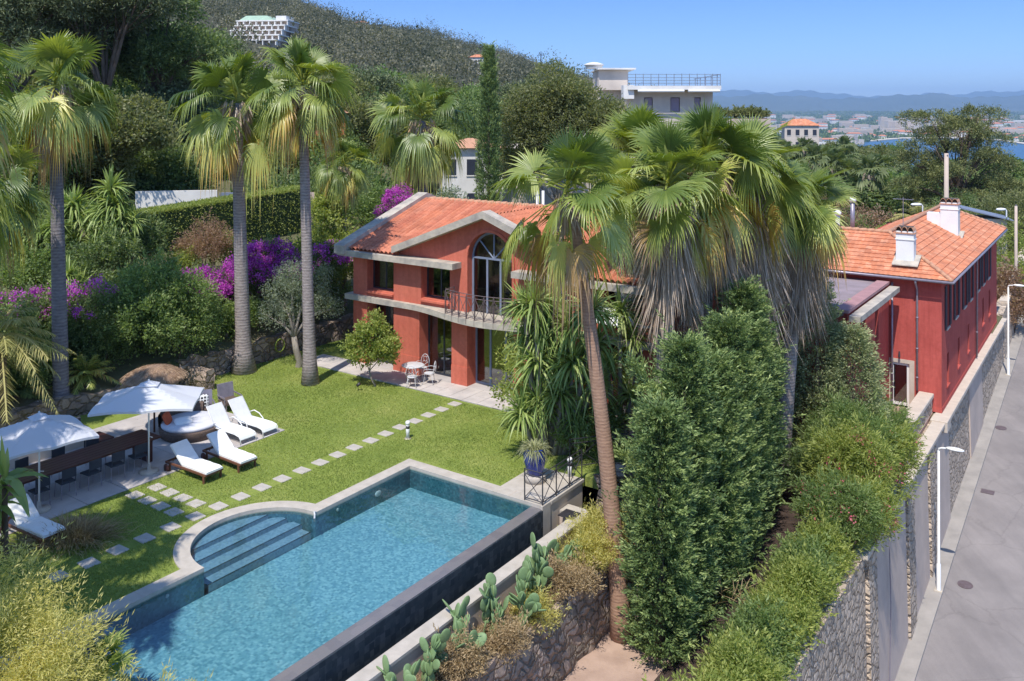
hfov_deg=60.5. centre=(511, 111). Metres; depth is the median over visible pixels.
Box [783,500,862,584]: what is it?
wall shrub
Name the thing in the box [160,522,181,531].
paver
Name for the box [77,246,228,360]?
pittosporum shrub
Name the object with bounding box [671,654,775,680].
wall shrub
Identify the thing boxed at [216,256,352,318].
dark shrub
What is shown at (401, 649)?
catch wall coping
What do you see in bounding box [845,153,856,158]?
fan palm
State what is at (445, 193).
background shrub
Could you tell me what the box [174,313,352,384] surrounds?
garden stone wall
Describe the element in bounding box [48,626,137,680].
dwarf palm
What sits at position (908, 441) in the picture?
oleander
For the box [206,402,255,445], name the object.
sun lounger
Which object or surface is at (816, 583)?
wall shrub
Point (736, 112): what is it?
roof planting
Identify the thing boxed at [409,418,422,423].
paver
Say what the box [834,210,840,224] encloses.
roof flue
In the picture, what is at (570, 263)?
fan palm
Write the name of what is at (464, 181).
hillside house
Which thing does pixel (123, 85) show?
thicket
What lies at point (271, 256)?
bougainvillea
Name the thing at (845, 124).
town building
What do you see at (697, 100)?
window
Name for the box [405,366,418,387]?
iron chair
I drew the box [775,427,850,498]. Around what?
garden shrub
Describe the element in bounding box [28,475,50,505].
dining chair
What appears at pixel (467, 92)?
midslope tree
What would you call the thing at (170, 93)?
midslope tree
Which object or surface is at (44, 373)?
bank shrub
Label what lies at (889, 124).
town building
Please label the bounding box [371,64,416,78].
distant tree
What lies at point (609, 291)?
window
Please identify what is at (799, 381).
conifer tree
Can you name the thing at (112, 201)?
yucca
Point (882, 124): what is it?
town building
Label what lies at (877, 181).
fan palm
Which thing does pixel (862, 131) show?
town building
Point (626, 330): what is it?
yucca
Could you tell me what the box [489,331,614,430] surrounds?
leafy shrub
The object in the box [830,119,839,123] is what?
town building
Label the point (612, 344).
window
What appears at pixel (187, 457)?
sun lounger
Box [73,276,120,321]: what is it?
bougainvillea
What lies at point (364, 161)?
thicket
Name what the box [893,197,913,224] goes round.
television aerial
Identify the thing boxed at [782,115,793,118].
town building
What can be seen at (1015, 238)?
utility pole
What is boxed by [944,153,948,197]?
utility pole
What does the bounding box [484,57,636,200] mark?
broadleaf tree
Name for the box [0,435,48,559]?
banana plant
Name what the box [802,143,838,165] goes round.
distant tree
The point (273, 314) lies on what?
ground shrub
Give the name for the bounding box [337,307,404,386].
citrus tree
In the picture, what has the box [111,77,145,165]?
midslope tree
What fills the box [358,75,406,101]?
distant tree
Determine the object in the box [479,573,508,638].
prickly pear
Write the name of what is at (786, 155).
fan palm
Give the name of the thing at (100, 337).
trailing shrub
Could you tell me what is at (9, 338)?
feather palm
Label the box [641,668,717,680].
wall shrub
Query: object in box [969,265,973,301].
window
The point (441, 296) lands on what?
window
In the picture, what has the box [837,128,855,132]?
town building
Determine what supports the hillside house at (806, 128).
on the terrain at (126, 367)
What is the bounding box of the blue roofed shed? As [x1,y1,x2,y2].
[960,205,1013,272]
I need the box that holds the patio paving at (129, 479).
[0,412,284,535]
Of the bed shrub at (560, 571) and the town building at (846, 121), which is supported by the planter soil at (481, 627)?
the bed shrub at (560, 571)
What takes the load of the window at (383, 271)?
in the villa
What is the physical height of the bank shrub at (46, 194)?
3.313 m
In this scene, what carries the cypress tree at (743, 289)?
on the planting soil at (784, 520)
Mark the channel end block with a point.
(562, 519)
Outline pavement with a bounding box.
[895,307,1023,680]
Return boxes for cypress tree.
[472,40,505,201]
[601,386,730,668]
[613,309,746,645]
[657,342,758,610]
[696,298,790,577]
[706,269,791,546]
[735,301,805,514]
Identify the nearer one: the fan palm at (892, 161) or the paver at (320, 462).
the paver at (320, 462)
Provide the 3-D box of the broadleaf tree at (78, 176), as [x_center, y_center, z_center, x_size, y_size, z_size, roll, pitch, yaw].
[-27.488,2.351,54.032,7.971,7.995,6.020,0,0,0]
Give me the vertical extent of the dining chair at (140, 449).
0.881 m
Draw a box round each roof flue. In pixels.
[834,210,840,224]
[849,198,855,226]
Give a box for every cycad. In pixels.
[7,369,47,401]
[51,354,121,394]
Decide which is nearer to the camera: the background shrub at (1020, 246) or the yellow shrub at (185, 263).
the yellow shrub at (185, 263)
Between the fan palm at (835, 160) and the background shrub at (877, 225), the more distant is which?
the fan palm at (835, 160)
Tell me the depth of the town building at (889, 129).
3322.73 m
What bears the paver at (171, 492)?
on the lawn at (93, 422)
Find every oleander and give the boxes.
[781,462,897,556]
[793,409,905,498]
[817,459,905,553]
[853,405,935,504]
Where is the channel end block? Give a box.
[559,514,588,529]
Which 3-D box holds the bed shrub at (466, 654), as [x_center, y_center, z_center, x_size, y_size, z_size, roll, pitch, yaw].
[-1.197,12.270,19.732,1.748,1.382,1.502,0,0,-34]
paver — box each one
[45,570,70,581]
[77,557,100,568]
[106,544,128,555]
[125,491,144,499]
[133,532,155,543]
[137,496,156,504]
[147,483,166,491]
[150,501,170,510]
[160,488,179,496]
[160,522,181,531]
[163,507,183,516]
[172,493,192,501]
[185,499,205,507]
[185,511,205,521]
[208,501,228,510]
[231,492,250,500]
[252,483,271,491]
[273,474,291,482]
[292,466,310,473]
[311,459,329,465]
[329,451,346,457]
[345,444,362,450]
[362,437,378,443]
[377,430,393,436]
[392,424,405,429]
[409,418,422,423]
[421,412,435,417]
[435,406,448,411]
[448,401,461,406]
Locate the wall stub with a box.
[185,363,214,389]
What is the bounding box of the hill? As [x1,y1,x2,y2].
[15,1,781,138]
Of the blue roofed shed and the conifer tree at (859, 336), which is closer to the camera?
the conifer tree at (859, 336)
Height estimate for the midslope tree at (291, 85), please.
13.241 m
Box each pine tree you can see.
[0,0,116,94]
[15,0,189,89]
[30,2,131,84]
[148,32,263,102]
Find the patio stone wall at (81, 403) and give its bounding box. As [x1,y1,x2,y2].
[0,380,178,428]
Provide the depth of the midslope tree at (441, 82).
114.49 m
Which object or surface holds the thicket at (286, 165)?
on the terrain at (126, 367)
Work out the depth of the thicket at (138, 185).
58.10 m
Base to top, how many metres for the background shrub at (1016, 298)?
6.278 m
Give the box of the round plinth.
[525,472,545,484]
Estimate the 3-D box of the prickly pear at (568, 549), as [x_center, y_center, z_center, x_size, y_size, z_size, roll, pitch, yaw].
[1.602,12.280,24.167,0.904,0.931,0.543,0,0,-16]
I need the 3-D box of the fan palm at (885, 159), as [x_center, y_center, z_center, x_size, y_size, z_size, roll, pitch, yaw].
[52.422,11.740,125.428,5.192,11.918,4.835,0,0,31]
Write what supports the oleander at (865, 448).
on the planting soil at (784, 520)
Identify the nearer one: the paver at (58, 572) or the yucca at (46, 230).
the paver at (58, 572)
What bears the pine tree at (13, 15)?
on the terrain at (126, 367)
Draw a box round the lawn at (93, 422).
[0,339,632,655]
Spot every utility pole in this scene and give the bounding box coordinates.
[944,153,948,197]
[1014,205,1017,325]
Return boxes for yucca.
[1,200,77,270]
[43,182,100,257]
[44,251,97,296]
[78,163,154,275]
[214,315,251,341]
[492,279,625,459]
[596,283,655,443]
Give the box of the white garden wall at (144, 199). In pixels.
[135,190,217,208]
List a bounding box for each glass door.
[475,327,512,388]
[891,362,908,405]
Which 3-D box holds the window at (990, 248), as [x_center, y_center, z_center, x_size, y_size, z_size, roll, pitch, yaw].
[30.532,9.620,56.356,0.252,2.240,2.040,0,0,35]
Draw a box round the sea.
[856,139,1023,166]
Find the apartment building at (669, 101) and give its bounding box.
[584,62,720,157]
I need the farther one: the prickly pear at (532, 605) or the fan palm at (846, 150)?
the fan palm at (846, 150)
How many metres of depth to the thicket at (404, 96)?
83.67 m
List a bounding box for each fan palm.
[0,30,121,397]
[0,41,32,197]
[0,116,29,298]
[0,144,58,288]
[163,50,299,375]
[238,33,361,386]
[313,137,376,306]
[366,78,476,195]
[485,122,639,643]
[584,99,669,418]
[587,116,744,535]
[624,98,789,347]
[710,111,826,447]
[762,157,862,487]
[777,138,791,145]
[777,143,799,161]
[777,153,794,162]
[793,136,813,163]
[794,141,836,202]
[807,147,841,190]
[815,148,850,188]
[830,135,858,155]
[837,157,866,221]
[838,144,860,159]
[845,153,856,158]
[845,155,889,215]
[862,153,891,170]
[870,154,896,173]
[882,154,905,173]
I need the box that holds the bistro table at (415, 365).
[401,362,423,383]
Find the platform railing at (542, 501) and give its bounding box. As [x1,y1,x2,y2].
[524,448,581,505]
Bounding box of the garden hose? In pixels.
[275,338,284,351]
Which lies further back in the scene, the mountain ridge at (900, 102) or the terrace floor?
the mountain ridge at (900, 102)
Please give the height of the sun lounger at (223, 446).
0.866 m
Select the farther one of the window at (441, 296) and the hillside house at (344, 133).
the hillside house at (344, 133)
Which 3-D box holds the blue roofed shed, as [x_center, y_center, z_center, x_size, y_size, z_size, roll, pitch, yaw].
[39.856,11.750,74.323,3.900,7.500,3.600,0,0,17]
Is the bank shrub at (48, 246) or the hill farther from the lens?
the hill
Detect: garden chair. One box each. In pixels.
[202,389,215,410]
[217,381,241,411]
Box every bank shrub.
[0,236,69,293]
[0,292,73,389]
[3,178,92,233]
[6,286,104,365]
[9,235,104,287]
[47,222,144,288]
[105,202,177,264]
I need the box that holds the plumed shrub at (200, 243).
[167,207,233,266]
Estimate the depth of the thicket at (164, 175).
60.48 m
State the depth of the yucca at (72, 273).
38.38 m
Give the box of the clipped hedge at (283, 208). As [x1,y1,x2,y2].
[127,184,311,252]
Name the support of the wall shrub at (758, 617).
on the planting soil at (784, 520)
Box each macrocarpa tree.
[882,101,1023,213]
[983,177,1023,241]
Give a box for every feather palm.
[0,297,76,425]
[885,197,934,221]
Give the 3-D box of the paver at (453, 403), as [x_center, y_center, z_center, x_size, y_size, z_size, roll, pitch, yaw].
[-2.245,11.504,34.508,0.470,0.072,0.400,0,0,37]
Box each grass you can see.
[2,506,145,562]
[416,547,605,680]
[514,436,555,465]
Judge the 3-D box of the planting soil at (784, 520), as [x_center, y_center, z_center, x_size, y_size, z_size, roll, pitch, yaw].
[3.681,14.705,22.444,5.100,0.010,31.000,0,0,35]
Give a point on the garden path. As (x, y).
(607, 659)
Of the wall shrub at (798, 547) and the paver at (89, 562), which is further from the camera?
the wall shrub at (798, 547)
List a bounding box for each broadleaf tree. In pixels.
[0,82,98,196]
[32,87,124,198]
[67,87,186,195]
[75,0,243,94]
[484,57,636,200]
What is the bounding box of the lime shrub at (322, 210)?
[288,190,358,311]
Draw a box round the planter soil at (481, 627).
[416,543,605,680]
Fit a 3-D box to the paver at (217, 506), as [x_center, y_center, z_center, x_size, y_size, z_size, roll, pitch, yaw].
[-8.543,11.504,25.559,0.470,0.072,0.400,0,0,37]
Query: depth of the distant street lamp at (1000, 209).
73.90 m
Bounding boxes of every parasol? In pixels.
[0,411,98,513]
[88,379,204,475]
[121,363,187,431]
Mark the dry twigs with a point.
(735, 590)
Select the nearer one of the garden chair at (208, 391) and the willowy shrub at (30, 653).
the willowy shrub at (30, 653)
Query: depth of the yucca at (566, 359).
29.08 m
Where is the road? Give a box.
[915,337,1023,680]
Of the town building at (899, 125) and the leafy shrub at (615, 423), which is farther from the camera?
the town building at (899, 125)
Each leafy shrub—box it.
[180,294,269,338]
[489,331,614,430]
[546,387,633,456]
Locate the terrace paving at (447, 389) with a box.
[317,354,636,442]
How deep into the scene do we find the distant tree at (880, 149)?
156.12 m
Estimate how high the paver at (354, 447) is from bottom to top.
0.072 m
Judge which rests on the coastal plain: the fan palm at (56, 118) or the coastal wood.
the coastal wood
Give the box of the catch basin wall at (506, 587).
[373,526,583,680]
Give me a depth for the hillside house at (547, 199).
80.42 m
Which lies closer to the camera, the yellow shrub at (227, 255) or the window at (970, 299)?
the yellow shrub at (227, 255)
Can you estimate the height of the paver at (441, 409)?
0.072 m
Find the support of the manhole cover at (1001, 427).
on the road
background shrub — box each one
[333,174,404,229]
[354,183,416,222]
[431,184,468,198]
[793,198,880,227]
[824,195,900,228]
[864,220,888,228]
[921,184,1013,250]
[960,181,1023,255]
[997,216,1023,287]
[997,255,1023,332]
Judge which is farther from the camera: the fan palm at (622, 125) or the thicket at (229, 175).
the thicket at (229, 175)
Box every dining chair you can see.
[15,456,28,468]
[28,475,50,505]
[51,446,64,477]
[54,466,76,500]
[79,457,101,490]
[85,438,105,465]
[104,450,124,481]
[127,442,147,473]
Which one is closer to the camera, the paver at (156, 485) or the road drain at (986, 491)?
the paver at (156, 485)
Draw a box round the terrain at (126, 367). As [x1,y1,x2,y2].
[0,163,1018,520]
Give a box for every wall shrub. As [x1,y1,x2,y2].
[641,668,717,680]
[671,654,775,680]
[680,620,801,680]
[697,588,807,680]
[729,563,827,668]
[742,541,845,637]
[756,522,845,605]
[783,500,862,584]
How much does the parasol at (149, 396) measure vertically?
2.950 m
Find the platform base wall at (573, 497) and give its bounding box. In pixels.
[550,484,581,530]
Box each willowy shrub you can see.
[0,521,141,680]
[105,659,212,680]
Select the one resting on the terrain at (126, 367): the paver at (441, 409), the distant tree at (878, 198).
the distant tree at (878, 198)
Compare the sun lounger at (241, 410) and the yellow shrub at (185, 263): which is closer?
the sun lounger at (241, 410)
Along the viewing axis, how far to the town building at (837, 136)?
2335.10 m
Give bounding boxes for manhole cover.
[957,580,972,588]
[995,426,1006,429]
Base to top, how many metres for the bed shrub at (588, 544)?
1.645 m
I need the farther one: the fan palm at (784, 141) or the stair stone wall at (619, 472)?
the fan palm at (784, 141)
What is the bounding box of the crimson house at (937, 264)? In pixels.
[822,197,1007,412]
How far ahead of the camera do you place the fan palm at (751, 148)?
30.48 m
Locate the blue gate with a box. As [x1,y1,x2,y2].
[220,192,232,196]
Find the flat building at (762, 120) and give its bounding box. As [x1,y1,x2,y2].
[723,118,770,157]
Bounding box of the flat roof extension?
[765,276,899,455]
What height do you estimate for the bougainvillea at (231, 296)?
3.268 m
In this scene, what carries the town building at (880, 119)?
on the coastal plain
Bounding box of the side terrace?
[791,405,932,465]
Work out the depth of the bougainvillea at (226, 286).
41.23 m
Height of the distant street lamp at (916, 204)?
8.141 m
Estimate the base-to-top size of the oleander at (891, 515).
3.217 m
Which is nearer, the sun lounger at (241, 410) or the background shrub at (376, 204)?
the sun lounger at (241, 410)
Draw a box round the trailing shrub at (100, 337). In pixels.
[42,273,139,373]
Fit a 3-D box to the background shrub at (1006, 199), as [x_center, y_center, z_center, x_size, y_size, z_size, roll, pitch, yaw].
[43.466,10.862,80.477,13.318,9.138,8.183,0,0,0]
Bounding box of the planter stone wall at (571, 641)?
[466,562,609,680]
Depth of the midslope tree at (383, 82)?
108.40 m
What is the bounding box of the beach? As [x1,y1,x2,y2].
[870,137,1023,144]
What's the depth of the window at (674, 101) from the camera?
92.15 m
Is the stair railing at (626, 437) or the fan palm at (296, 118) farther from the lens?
the fan palm at (296, 118)
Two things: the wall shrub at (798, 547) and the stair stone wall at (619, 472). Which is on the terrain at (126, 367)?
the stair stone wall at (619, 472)
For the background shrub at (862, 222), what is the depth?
67.95 m
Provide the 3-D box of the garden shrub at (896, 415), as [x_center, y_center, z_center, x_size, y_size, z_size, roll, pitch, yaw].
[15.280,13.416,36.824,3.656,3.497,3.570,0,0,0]
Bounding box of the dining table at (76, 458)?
[0,429,160,495]
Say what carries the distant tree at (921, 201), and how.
on the terrain at (126, 367)
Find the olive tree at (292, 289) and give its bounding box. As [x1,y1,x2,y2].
[256,254,344,367]
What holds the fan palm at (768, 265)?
on the terrain at (126, 367)
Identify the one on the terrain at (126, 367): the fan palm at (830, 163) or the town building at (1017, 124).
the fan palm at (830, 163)
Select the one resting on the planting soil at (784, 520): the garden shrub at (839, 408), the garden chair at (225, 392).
the garden shrub at (839, 408)
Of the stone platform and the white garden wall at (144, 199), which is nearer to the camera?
the stone platform
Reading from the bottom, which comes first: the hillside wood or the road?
the road
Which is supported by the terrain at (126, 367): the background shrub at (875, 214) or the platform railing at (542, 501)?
the background shrub at (875, 214)
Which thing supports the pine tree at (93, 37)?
on the terrain at (126, 367)
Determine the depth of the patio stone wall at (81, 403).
32.67 m
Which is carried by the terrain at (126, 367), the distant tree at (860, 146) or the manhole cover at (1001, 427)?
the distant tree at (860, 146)
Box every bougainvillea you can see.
[0,278,112,332]
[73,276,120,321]
[181,257,233,299]
[214,272,266,303]
[220,229,314,310]
[298,236,352,295]
[371,183,413,218]
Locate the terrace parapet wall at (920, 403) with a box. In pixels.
[906,391,933,438]
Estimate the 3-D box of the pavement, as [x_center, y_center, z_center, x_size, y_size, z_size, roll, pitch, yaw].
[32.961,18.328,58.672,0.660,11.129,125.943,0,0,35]
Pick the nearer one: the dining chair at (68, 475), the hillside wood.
the dining chair at (68, 475)
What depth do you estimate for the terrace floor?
37.68 m
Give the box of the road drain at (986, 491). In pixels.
[981,488,994,494]
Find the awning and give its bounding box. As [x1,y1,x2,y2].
[596,298,652,328]
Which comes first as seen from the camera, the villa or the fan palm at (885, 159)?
the villa
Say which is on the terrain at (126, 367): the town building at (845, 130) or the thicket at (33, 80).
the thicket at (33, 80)
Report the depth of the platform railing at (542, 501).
26.08 m
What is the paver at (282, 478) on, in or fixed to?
on the lawn at (93, 422)
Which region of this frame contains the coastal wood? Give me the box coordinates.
[724,110,1023,145]
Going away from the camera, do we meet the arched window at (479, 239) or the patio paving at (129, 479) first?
the patio paving at (129, 479)
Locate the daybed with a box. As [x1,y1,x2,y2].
[158,401,217,442]
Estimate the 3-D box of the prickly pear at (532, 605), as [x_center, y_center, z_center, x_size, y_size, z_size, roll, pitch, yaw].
[0.439,11.987,21.755,1.112,1.521,0.775,0,0,28]
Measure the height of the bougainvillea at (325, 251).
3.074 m
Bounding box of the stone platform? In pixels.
[501,468,583,536]
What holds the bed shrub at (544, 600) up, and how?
on the planter soil at (481, 627)
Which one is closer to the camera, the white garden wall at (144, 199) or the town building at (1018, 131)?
the white garden wall at (144, 199)
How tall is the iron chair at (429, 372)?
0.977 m
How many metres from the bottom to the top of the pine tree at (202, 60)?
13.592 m
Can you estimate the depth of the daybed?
30.70 m
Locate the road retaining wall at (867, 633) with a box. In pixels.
[782,249,1023,680]
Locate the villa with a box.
[334,190,777,413]
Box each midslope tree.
[2,77,89,97]
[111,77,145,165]
[134,77,245,177]
[192,92,260,125]
[257,66,317,95]
[309,65,379,113]
[351,65,416,102]
[386,69,461,107]
[434,81,510,133]
[496,77,541,113]
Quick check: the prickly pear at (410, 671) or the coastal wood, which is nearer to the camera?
the prickly pear at (410, 671)
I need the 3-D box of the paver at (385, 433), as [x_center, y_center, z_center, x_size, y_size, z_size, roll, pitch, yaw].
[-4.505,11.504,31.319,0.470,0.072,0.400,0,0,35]
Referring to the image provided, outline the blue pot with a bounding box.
[523,443,546,476]
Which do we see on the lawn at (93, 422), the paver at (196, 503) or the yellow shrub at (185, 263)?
the paver at (196, 503)
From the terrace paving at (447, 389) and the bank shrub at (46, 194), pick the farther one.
the bank shrub at (46, 194)
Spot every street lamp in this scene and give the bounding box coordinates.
[910,203,922,211]
[934,447,963,593]
[996,208,1006,216]
[1005,284,1023,375]
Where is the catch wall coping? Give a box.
[346,504,586,680]
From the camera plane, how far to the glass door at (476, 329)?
36.75 m
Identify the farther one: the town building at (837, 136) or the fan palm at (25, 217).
the town building at (837, 136)
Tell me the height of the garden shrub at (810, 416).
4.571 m
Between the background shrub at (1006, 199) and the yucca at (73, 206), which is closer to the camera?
the yucca at (73, 206)
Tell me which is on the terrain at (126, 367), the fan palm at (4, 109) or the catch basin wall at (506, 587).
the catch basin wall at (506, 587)
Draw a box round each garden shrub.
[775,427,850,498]
[793,383,909,490]
[793,387,886,471]
[856,391,924,459]
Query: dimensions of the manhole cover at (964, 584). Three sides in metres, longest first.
0.600 x 0.600 x 0.015 m
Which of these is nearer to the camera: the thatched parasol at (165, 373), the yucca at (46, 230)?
the thatched parasol at (165, 373)
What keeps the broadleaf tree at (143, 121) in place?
on the terrain at (126, 367)
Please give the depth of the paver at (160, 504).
25.56 m
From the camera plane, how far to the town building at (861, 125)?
4002.67 m
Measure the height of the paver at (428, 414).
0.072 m
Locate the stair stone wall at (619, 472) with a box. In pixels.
[593,461,643,547]
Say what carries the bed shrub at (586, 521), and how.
on the planter soil at (481, 627)
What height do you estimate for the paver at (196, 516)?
0.072 m
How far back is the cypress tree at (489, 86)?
67.62 m
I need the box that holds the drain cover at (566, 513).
[558,509,580,518]
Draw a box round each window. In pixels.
[373,260,393,289]
[376,304,393,362]
[427,267,449,298]
[428,314,450,376]
[445,159,456,176]
[466,159,476,175]
[467,193,475,199]
[472,233,511,315]
[609,291,642,329]
[612,344,623,413]
[644,98,651,110]
[671,98,678,110]
[694,98,699,109]
[945,284,951,330]
[954,279,959,319]
[962,271,967,309]
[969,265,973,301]
[978,258,980,292]
[982,253,986,286]
[987,248,991,280]
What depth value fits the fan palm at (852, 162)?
111.40 m
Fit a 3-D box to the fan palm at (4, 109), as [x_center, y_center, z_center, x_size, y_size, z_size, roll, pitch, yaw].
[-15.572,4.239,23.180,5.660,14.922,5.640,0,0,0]
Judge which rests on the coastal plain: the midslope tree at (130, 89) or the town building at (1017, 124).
the town building at (1017, 124)
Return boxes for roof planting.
[717,104,771,117]
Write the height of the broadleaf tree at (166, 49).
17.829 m
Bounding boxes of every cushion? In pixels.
[162,411,172,424]
[174,416,192,425]
[198,394,208,407]
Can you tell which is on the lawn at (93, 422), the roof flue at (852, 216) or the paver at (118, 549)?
the paver at (118, 549)
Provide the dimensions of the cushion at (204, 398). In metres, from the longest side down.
0.540 x 0.500 x 0.160 m
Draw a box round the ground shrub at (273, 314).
[232,290,290,325]
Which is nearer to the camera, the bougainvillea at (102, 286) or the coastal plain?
the bougainvillea at (102, 286)
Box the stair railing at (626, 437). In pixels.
[569,430,634,466]
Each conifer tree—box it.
[791,275,858,467]
[805,319,901,489]
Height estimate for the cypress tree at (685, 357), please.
9.262 m
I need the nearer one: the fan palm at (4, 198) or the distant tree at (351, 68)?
the fan palm at (4, 198)
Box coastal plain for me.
[719,110,1023,141]
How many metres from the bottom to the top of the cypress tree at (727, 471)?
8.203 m
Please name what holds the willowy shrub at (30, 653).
on the terrain at (126, 367)
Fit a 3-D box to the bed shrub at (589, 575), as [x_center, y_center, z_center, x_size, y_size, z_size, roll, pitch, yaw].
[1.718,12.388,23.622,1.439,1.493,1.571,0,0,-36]
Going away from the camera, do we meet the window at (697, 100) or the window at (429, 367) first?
the window at (429, 367)
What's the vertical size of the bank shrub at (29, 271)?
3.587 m
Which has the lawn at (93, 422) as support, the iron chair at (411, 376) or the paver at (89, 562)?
the paver at (89, 562)
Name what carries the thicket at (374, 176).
on the terrain at (126, 367)
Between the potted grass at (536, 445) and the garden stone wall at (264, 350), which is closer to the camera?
the potted grass at (536, 445)
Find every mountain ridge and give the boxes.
[713,90,1023,98]
[713,93,1023,110]
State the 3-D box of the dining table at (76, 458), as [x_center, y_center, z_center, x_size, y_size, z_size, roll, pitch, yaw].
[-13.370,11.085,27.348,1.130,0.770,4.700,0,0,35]
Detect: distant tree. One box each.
[346,63,363,83]
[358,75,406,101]
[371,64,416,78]
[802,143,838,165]
[821,178,909,223]
[822,138,838,147]
[855,140,911,172]
[857,142,874,150]
[857,174,915,223]
[870,141,910,168]
[872,169,942,213]
[891,170,936,213]
[894,147,916,173]
[965,156,1007,179]
[992,154,1023,178]
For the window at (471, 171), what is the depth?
77.46 m
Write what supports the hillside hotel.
on the hill
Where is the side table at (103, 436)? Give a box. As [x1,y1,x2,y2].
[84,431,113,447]
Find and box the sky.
[280,0,1023,96]
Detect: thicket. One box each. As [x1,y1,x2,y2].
[0,38,85,92]
[0,62,140,95]
[67,168,156,202]
[80,15,256,107]
[121,139,221,195]
[194,144,278,179]
[227,164,335,217]
[251,118,324,174]
[258,126,384,173]
[287,149,400,215]
[317,84,427,171]
[346,76,462,177]
[381,89,514,169]
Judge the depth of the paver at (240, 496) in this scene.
26.16 m
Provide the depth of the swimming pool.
22.66 m
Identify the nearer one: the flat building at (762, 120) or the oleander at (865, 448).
the oleander at (865, 448)
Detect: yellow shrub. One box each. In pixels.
[164,243,204,270]
[204,230,255,266]
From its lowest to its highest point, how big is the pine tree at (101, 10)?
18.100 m
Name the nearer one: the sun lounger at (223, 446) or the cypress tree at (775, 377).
the sun lounger at (223, 446)
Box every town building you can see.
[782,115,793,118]
[815,119,826,122]
[822,138,836,141]
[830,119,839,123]
[831,135,853,139]
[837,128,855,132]
[839,121,853,122]
[839,123,853,126]
[846,132,861,136]
[849,130,866,136]
[852,124,868,127]
[854,129,872,133]
[869,125,880,130]
[878,117,886,124]
[881,120,891,130]
[883,128,900,132]
[884,121,895,127]
[896,121,901,127]
[898,131,912,134]
[905,121,914,127]
[1007,129,1023,133]
[1011,123,1023,126]
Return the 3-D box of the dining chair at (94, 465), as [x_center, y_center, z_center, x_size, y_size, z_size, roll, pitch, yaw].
[-12.874,11.030,26.830,0.482,0.881,0.463,0,0,30]
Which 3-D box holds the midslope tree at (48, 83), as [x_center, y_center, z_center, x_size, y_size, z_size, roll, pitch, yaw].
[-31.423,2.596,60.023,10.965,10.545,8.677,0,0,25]
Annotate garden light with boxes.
[404,420,410,439]
[566,457,573,478]
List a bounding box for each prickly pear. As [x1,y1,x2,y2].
[376,655,420,680]
[419,628,450,680]
[442,595,486,664]
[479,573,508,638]
[508,560,546,625]
[522,532,556,596]
[554,539,582,572]
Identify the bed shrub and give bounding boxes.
[427,611,499,680]
[472,602,540,668]
[504,582,571,638]
[534,542,590,604]
[553,518,621,573]
[553,547,606,598]
[557,493,629,559]
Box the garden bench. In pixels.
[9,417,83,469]
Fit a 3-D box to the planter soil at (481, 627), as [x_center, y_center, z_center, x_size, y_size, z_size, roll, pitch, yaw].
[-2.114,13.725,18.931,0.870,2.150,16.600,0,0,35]
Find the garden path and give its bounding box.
[563,553,734,680]
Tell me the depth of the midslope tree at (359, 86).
104.13 m
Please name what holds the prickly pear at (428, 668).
on the planter soil at (481, 627)
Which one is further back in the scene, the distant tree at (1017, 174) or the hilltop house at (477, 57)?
the hilltop house at (477, 57)
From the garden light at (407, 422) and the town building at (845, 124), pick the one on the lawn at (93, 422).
the garden light at (407, 422)
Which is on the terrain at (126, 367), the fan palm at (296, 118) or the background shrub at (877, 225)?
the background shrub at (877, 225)
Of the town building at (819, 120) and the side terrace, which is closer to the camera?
the side terrace
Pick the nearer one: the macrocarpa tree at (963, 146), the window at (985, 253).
the window at (985, 253)
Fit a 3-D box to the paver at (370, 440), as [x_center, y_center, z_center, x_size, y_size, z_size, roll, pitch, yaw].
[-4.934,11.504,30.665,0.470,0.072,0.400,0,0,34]
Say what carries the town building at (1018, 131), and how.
on the coastal plain
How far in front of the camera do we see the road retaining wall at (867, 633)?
33.80 m
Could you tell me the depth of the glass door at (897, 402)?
43.01 m
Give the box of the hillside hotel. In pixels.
[229,16,299,47]
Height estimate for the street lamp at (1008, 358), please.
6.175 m
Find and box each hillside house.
[308,110,347,163]
[440,138,502,200]
[503,144,590,204]
[781,119,820,152]
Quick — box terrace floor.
[361,361,637,422]
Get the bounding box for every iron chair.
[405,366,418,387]
[416,354,429,379]
[422,362,435,384]
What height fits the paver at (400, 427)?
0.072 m
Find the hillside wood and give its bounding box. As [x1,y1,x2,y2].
[1,0,654,93]
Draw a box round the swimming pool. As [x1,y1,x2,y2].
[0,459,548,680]
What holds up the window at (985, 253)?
in the crimson house at (937, 264)
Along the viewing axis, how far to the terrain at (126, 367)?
38.49 m
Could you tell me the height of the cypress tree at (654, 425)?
7.526 m
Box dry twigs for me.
[714,568,757,608]
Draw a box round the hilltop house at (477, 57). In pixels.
[468,54,483,73]
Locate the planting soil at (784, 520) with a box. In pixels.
[654,472,807,680]
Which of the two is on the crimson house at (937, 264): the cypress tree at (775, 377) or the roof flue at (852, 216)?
the roof flue at (852, 216)
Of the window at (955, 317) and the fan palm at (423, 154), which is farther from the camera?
the fan palm at (423, 154)
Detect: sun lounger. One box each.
[0,493,65,549]
[164,439,222,484]
[201,429,256,472]
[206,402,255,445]
[228,395,277,437]
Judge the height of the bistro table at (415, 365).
0.750 m
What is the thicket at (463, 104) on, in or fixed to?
on the terrain at (126, 367)
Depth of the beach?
2737.03 m
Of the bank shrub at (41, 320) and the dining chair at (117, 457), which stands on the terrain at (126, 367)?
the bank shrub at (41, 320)
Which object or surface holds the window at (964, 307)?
in the crimson house at (937, 264)

